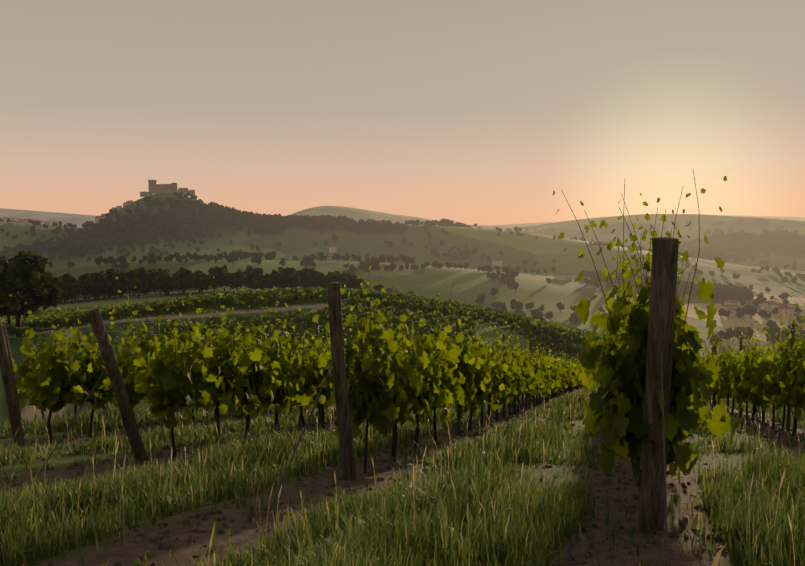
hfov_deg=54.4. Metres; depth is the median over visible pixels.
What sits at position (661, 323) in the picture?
vineyard end posts
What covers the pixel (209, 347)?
vineyard wires
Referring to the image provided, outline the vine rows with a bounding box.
[0,286,606,409]
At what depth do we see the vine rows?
144.14 m
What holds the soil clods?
on the terrain at (470, 283)
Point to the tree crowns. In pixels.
(29, 280)
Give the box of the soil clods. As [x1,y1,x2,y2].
[0,408,804,565]
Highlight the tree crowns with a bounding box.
[0,192,804,356]
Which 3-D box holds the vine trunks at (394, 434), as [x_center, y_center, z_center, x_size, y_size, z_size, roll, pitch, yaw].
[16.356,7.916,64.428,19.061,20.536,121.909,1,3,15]
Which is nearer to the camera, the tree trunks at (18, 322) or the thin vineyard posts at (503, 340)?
the thin vineyard posts at (503, 340)
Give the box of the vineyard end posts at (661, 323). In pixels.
[0,237,678,534]
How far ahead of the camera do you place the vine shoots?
9.55 m
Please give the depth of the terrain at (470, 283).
658.23 m
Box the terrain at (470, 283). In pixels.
[0,193,804,565]
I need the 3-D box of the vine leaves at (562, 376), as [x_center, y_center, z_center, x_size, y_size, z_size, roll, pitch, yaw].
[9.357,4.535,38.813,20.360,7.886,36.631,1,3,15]
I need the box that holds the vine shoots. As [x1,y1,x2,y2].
[12,170,804,415]
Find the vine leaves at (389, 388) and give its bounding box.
[9,176,804,485]
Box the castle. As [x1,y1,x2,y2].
[140,180,194,196]
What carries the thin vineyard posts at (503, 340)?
on the terrain at (470, 283)
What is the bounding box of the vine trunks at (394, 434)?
[28,384,797,472]
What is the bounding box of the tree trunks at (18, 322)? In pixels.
[7,259,802,344]
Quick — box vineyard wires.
[2,308,804,417]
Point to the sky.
(468, 112)
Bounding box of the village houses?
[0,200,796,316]
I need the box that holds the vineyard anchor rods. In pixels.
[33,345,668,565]
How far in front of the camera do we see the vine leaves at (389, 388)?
9.70 m
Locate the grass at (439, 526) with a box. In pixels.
[0,384,804,565]
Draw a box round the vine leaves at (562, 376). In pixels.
[327,337,796,400]
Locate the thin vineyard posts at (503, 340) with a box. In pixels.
[177,317,794,435]
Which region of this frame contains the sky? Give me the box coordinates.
[0,0,804,225]
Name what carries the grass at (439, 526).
on the terrain at (470, 283)
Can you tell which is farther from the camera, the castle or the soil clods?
the castle

